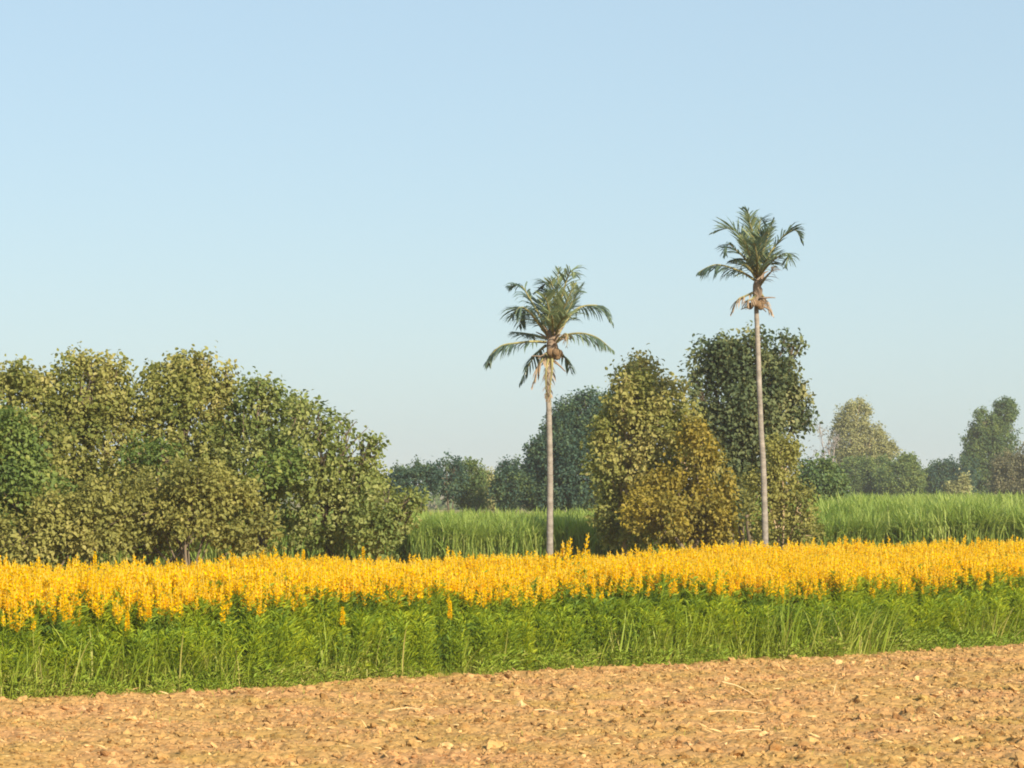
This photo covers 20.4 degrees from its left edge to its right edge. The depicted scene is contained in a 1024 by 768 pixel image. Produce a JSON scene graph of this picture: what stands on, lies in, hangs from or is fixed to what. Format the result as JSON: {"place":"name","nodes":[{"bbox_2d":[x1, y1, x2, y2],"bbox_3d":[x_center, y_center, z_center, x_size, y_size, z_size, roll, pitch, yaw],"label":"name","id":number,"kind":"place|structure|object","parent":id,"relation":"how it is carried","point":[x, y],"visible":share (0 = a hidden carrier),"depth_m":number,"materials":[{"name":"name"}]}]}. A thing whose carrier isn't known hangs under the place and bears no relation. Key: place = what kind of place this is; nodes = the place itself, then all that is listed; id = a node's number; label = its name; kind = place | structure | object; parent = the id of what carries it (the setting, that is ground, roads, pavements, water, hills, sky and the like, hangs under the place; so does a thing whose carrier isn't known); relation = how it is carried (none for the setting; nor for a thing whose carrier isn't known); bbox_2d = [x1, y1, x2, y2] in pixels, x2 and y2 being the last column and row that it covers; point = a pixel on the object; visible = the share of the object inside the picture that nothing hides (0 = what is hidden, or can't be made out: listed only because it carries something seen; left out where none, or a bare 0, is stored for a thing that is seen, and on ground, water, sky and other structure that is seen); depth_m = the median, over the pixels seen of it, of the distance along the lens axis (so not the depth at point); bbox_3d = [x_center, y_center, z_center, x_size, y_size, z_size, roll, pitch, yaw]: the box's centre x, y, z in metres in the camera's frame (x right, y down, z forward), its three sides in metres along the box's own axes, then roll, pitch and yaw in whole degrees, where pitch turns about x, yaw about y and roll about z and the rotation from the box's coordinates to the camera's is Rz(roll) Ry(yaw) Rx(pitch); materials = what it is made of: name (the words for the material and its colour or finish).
{"place":"outdoors","nodes":[
{"label":"outdoors","id":0,"kind":"place"},
{"bbox_2d":[96,494,565,514],"bbox_3d":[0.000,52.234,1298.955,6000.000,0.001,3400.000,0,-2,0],"label":"ground","id":1,"kind":"structure","parent":0,"point":[441,498],"depth_m":530.04,"materials":[{"name":"green plant"}]},
{"bbox_2d":[0,353,84,559],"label":"broadleaf tree","id":2,"kind":"object","parent":1,"relation":"on","point":[14,379],"visible":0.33,"depth_m":66.67,"materials":[{"name":"green plant"}]},
{"bbox_2d":[0,400,85,550],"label":"green tree","id":3,"kind":"object","parent":1,"relation":"on","point":[21,460],"visible":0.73,"depth_m":63.14,"materials":[{"name":"green plant"}]},
{"bbox_2d":[0,467,141,569],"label":"leafy shrub","id":4,"kind":"object","parent":1,"relation":"on","point":[81,509],"visible":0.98,"depth_m":61.84,"materials":[{"name":"green plant"}]},
{"bbox_2d":[92,551,97,568],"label":"flower stalk","id":5,"kind":"object","parent":1,"relation":"on","point":[94,556],"visible":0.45,"depth_m":58.89,"materials":[{"name":"yellow plant"}]},
{"bbox_2d":[30,341,165,573],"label":"broadleaf tree","id":6,"kind":"object","parent":1,"relation":"on","point":[90,412],"visible":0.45,"depth_m":68.10,"materials":[{"name":"green plant"}]},
{"bbox_2d":[117,341,251,563],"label":"broadleaf tree","id":7,"kind":"object","parent":1,"relation":"on","point":[189,392],"visible":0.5,"depth_m":69.24,"materials":[{"name":"green plant"}]},
{"bbox_2d":[98,449,291,567],"bbox_3d":[-7.152,3.664,63.073,4.544,4.470,2.742,0,-2,0],"label":"leafy shrub","id":8,"kind":"object","parent":1,"relation":"on","point":[214,485],"visible":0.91,"depth_m":62.79,"materials":[{"name":"green plant"}]},
{"bbox_2d":[112,427,314,568],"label":"green tree","id":9,"kind":"object","parent":1,"relation":"on","point":[280,470],"visible":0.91,"depth_m":65.81,"materials":[{"name":"green plant"}]},
{"bbox_2d":[188,366,319,555],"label":"broadleaf tree","id":10,"kind":"object","parent":1,"relation":"on","point":[262,432],"visible":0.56,"depth_m":68.87,"materials":[{"name":"green plant"}]},
{"bbox_2d":[301,549,304,564],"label":"flower stalk","id":11,"kind":"object","parent":1,"relation":"on","point":[303,551],"visible":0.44,"depth_m":63.00,"materials":[{"name":"yellow plant"}]},
{"bbox_2d":[262,389,398,560],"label":"broadleaf tree","id":12,"kind":"object","parent":1,"relation":"on","point":[342,491],"visible":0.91,"depth_m":66.69,"materials":[{"name":"green plant"}]},
{"bbox_2d":[361,547,364,562],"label":"flower stalk","id":13,"kind":"object","parent":1,"relation":"on","point":[363,553],"visible":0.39,"depth_m":64.30,"materials":[{"name":"yellow plant"}]},
{"bbox_2d":[341,474,431,564],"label":"spreading shrub","id":14,"kind":"object","parent":1,"relation":"on","point":[387,525],"visible":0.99,"depth_m":65.15,"materials":[{"name":"green plant"}]},
{"bbox_2d":[378,454,444,509],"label":"tree","id":15,"kind":"object","parent":1,"relation":"on","point":[429,476],"visible":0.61,"depth_m":171.23,"materials":[{"name":"green plant"}]},
{"bbox_2d":[428,451,470,512],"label":"tree","id":16,"kind":"object","parent":1,"relation":"on","point":[452,488],"visible":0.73,"depth_m":175.96,"materials":[{"name":"green plant"}]},
{"bbox_2d":[448,456,494,512],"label":"tree","id":17,"kind":"object","parent":1,"relation":"on","point":[475,484],"visible":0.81,"depth_m":177.07,"materials":[{"name":"green plant"}]},
{"bbox_2d":[474,466,496,512],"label":"tree","id":18,"kind":"object","parent":1,"relation":"on","point":[490,475],"visible":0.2,"depth_m":181.70,"materials":[{"name":"green plant"}]},
{"bbox_2d":[0,533,1023,697],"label":"flowering crop","id":19,"kind":"object","parent":1,"relation":"on","point":[275,607],"visible":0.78,"depth_m":53.64,"materials":[{"name":"yellow plant"}]},
{"bbox_2d":[1,487,1023,570],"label":"sugarcane","id":20,"kind":"object","parent":1,"relation":"on","point":[904,518],"visible":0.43,"depth_m":101.91,"materials":[{"name":"plant"}]},
{"bbox_2d":[485,454,540,513],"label":"tree","id":21,"kind":"object","parent":1,"relation":"on","point":[508,483],"visible":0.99,"depth_m":165.33,"materials":[{"name":"green plant"}]},
{"bbox_2d":[483,264,614,560],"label":"coconut palm","id":22,"kind":"object","parent":1,"relation":"on","point":[556,314],"visible":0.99,"depth_m":74.35,"materials":[{"name":"green plant"}]},
{"bbox_2d":[516,385,623,512],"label":"dense tree","id":23,"kind":"object","parent":1,"relation":"on","point":[569,432],"visible":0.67,"depth_m":165.49,"materials":[{"name":"green plant"}]},
{"bbox_2d":[242,474,1018,509],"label":"distant wood","id":24,"kind":"object","parent":1,"relation":"on","point":[438,502],"depth_m":527.42,"materials":[{"name":"green plant"}]},
{"bbox_2d":[579,343,734,557],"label":"broadleaf tree","id":25,"kind":"object","parent":1,"relation":"on","point":[642,411],"visible":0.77,"depth_m":84.34,"materials":[{"name":"green plant"}]},
{"bbox_2d":[614,407,744,553],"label":"rusty tree","id":26,"kind":"object","parent":1,"relation":"on","point":[715,515],"visible":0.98,"depth_m":82.28,"materials":[{"name":"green plant"}]},
{"bbox_2d":[676,320,823,548],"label":"dark tree","id":27,"kind":"object","parent":1,"relation":"on","point":[729,364],"visible":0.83,"depth_m":92.63,"materials":[{"name":"green plant"}]},
{"bbox_2d":[696,206,804,547],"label":"coconut palm","id":28,"kind":"object","parent":1,"relation":"on","point":[754,246],"visible":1,"depth_m":80.88,"materials":[{"name":"green plant"}]},
{"bbox_2d":[736,432,827,549],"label":"yellowish shrub","id":29,"kind":"object","parent":1,"relation":"on","point":[778,498],"visible":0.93,"depth_m":86.75,"materials":[{"name":"green plant"}]},
{"bbox_2d":[786,450,854,501],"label":"shrub","id":30,"kind":"object","parent":1,"relation":"on","point":[829,482],"visible":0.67,"depth_m":149.00,"materials":[{"name":"green plant"}]},
{"bbox_2d":[808,418,839,463],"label":"bare tree","id":31,"kind":"object","parent":1,"relation":"on","point":[832,443],"visible":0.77,"depth_m":299.94,"materials":[{"name":"grey plant"}]},
{"bbox_2d":[828,395,902,481],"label":"tree","id":32,"kind":"object","parent":1,"relation":"on","point":[846,427],"visible":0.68,"depth_m":328.95,"materials":[{"name":"green plant"}]},
{"bbox_2d":[838,452,893,495],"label":"shrub","id":33,"kind":"object","parent":1,"relation":"on","point":[864,471],"visible":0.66,"depth_m":294.98,"materials":[{"name":"green plant"}]},
{"bbox_2d":[869,451,929,495],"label":"shrub","id":34,"kind":"object","parent":1,"relation":"on","point":[890,481],"visible":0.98,"depth_m":288.76,"materials":[{"name":"green plant"}]},
{"bbox_2d":[905,464,937,494],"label":"shrub","id":35,"kind":"object","parent":1,"relation":"on","point":[926,469],"visible":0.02,"depth_m":307.25,"materials":[{"name":"green plant"}]},
{"bbox_2d":[924,452,982,495],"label":"shrub","id":36,"kind":"object","parent":1,"relation":"on","point":[947,472],"visible":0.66,"depth_m":298.78,"materials":[{"name":"green plant"}]},
{"bbox_2d":[939,468,974,495],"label":"shrub","id":37,"kind":"object","parent":1,"relation":"on","point":[962,483],"visible":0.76,"depth_m":279.53,"materials":[{"name":"green plant"}]},
{"bbox_2d":[958,395,1023,493],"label":"tree","id":38,"kind":"object","parent":1,"relation":"on","point":[987,438],"visible":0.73,"depth_m":318.98,"materials":[{"name":"green plant"}]},
{"bbox_2d":[985,441,1023,495],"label":"brown tree","id":39,"kind":"object","parent":1,"relation":"on","point":[1013,470],"visible":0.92,"depth_m":283.78,"materials":[{"name":"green plant"}]},
{"bbox_2d":[0,643,1023,767],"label":"ploughed soil","id":40,"kind":"structure","parent":0,"point":[381,759],"depth_m":40.90,"materials":[{"name":"brown soil"}]},
{"bbox_2d":[2,658,27,696],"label":"grass tuft","id":41,"kind":"object","parent":40,"relation":"on","point":[14,677],"visible":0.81,"depth_m":45.45,"materials":[{"name":"green plant"}]},
{"bbox_2d":[58,596,73,674],"bbox_3d":[-7.294,4.334,46.306,0.278,1.772,0.259,-2,-3,40],"label":"flower stalk","id":42,"kind":"object","parent":40,"relation":"on","point":[64,613],"visible":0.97,"depth_m":46.31,"materials":[{"name":"yellow plant"}]},
{"bbox_2d":[51,624,104,692],"bbox_3d":[-7.058,4.559,46.489,0.959,1.318,0.888,-2,-3,42],"label":"grass tuft","id":43,"kind":"object","parent":40,"relation":"on","point":[71,657],"visible":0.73,"depth_m":46.30,"materials":[{"name":"green plant"}]},
{"bbox_2d":[121,610,133,685],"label":"flower stalk","id":44,"kind":"object","parent":40,"relation":"on","point":[127,617],"visible":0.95,"depth_m":47.06,"materials":[{"name":"yellow plant"}]},
{"bbox_2d":[98,635,159,689],"bbox_3d":[-6.367,4.640,47.039,1.233,1.203,1.730,0,-2,0],"label":"grass tuft","id":45,"kind":"object","parent":40,"relation":"on","point":[139,667],"visible":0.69,"depth_m":46.74,"materials":[{"name":"green plant"}]},
{"bbox_2d":[145,602,155,671],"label":"flower stalk","id":46,"kind":"object","parent":40,"relation":"on","point":[149,613],"visible":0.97,"depth_m":47.26,"materials":[{"name":"yellow plant"}]},
{"bbox_2d":[217,595,228,671],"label":"flower stalk","id":47,"kind":"object","parent":40,"relation":"on","point":[222,620],"visible":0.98,"depth_m":47.85,"materials":[{"name":"green plant"}]},
{"bbox_2d":[281,661,308,684],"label":"grass tuft","id":48,"kind":"object","parent":40,"relation":"on","point":[293,671],"visible":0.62,"depth_m":48.67,"materials":[{"name":"green plant"}]},
{"bbox_2d":[337,606,348,660],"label":"flower stalk","id":49,"kind":"object","parent":40,"relation":"on","point":[342,613],"visible":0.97,"depth_m":49.91,"materials":[{"name":"yellow plant"}]},
{"bbox_2d":[366,637,383,677],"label":"grass tuft","id":50,"kind":"object","parent":40,"relation":"on","point":[375,659],"visible":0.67,"depth_m":50.23,"materials":[{"name":"green plant"}]},
{"bbox_2d":[389,707,423,710],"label":"dry stalk","id":51,"kind":"object","parent":40,"relation":"on","point":[403,708],"visible":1,"depth_m":42.87,"materials":[{"name":"plant"}]},
{"bbox_2d":[438,742,452,748],"bbox_3d":[-0.832,4.741,36.905,0.269,0.189,0.160,0,-2,11],"label":"earth clod","id":52,"kind":"object","parent":40,"relation":"on","point":[448,745],"visible":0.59,"depth_m":36.89,"materials":[{"name":"soil"}]},
{"bbox_2d":[444,601,455,673],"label":"flower stalk","id":53,"kind":"object","parent":40,"relation":"on","point":[449,614],"visible":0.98,"depth_m":51.47,"materials":[{"name":"green plant"}]},
{"bbox_2d":[450,626,483,673],"bbox_3d":[-0.892,4.780,51.436,1.024,1.244,0.973,0,-2,0],"label":"grass tuft","id":54,"kind":"object","parent":40,"relation":"on","point":[462,666],"visible":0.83,"depth_m":51.49,"materials":[{"name":"green plant"}]},
{"bbox_2d":[479,587,488,659],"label":"flower stalk","id":55,"kind":"object","parent":40,"relation":"on","point":[484,604],"visible":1,"depth_m":52.14,"materials":[{"name":"yellow plant"}]},
{"bbox_2d":[496,626,508,663],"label":"grass tuft","id":56,"kind":"object","parent":40,"relation":"on","point":[505,646],"visible":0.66,"depth_m":52.23,"materials":[{"name":"green plant"}]},
{"bbox_2d":[0,594,1023,767],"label":"weeds","id":57,"kind":"object","parent":40,"relation":"on","point":[221,680],"visible":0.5,"depth_m":52.05,"materials":[{"name":"green plant"}]},
{"bbox_2d":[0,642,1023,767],"bbox_3d":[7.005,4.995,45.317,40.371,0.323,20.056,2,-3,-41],"label":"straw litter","id":58,"kind":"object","parent":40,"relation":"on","point":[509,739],"visible":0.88,"depth_m":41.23,"materials":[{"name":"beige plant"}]},
{"bbox_2d":[586,627,623,665],"bbox_3d":[1.677,5.010,54.026,0.544,0.981,1.106,2,-3,-41],"label":"grass tuft","id":59,"kind":"object","parent":40,"relation":"on","point":[601,648],"visible":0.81,"depth_m":53.97,"materials":[{"name":"green plant"}]},
{"bbox_2d":[689,622,708,655],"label":"grass tuft","id":60,"kind":"object","parent":40,"relation":"on","point":[697,636],"visible":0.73,"depth_m":55.21,"materials":[{"name":"green plant"}]},
{"bbox_2d":[715,580,723,639],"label":"flower stalk","id":61,"kind":"object","parent":40,"relation":"on","point":[718,590],"visible":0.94,"depth_m":55.97,"materials":[{"name":"yellow plant"}]},
{"bbox_2d":[708,710,763,713],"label":"dry stalk","id":62,"kind":"object","parent":40,"relation":"on","point":[734,710],"visible":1,"depth_m":42.03,"materials":[{"name":"plant"}]},
{"bbox_2d":[737,729,772,731],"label":"dry stalk","id":63,"kind":"object","parent":40,"relation":"on","point":[749,729],"visible":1,"depth_m":39.25,"materials":[{"name":"plant"}]},
{"bbox_2d":[758,731,767,735],"bbox_3d":[3.448,4.814,38.947,0.166,0.140,0.151,0,-2,0],"label":"earth clod","id":64,"kind":"object","parent":40,"relation":"on","point":[761,733],"visible":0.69,"depth_m":38.89,"materials":[{"name":"soil"}]},
{"bbox_2d":[761,584,804,654],"bbox_3d":[5.326,4.756,56.426,0.846,1.671,1.330,-1,-2,16],"label":"grass tuft","id":65,"kind":"object","parent":40,"relation":"on","point":[787,624],"visible":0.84,"depth_m":56.55,"materials":[{"name":"green plant"}]},
{"bbox_2d":[834,659,842,664],"bbox_3d":[6.224,5.338,54.277,0.191,0.181,0.251,0,-2,0],"label":"earth clod","id":66,"kind":"object","parent":40,"relation":"on","point":[837,661],"visible":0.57,"depth_m":54.21,"materials":[{"name":"soil"}]},
{"bbox_2d":[857,595,885,653],"bbox_3d":[7.174,4.951,57.937,0.983,1.390,0.436,2,-3,-43],"label":"grass tuft","id":67,"kind":"object","parent":40,"relation":"on","point":[863,626],"visible":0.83,"depth_m":57.88,"materials":[{"name":"green plant"}]},
{"bbox_2d":[948,735,962,742],"bbox_3d":[5.868,4.719,37.582,0.204,0.152,0.250,-1,-3,31],"label":"earth clod","id":68,"kind":"object","parent":40,"relation":"on","point":[953,739],"visible":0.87,"depth_m":37.52,"materials":[{"name":"soil"}]},
{"bbox_2d":[987,599,1006,635],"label":"grass tuft","id":69,"kind":"object","parent":40,"relation":"on","point":[991,619],"visible":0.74,"depth_m":60.83,"materials":[{"name":"green plant"}]},
{"bbox_2d":[0,0,1023,493],"label":"sky","id":70,"kind":"structure","parent":0,"point":[342,197],"materials":[{"name":"blue"}]}
]}

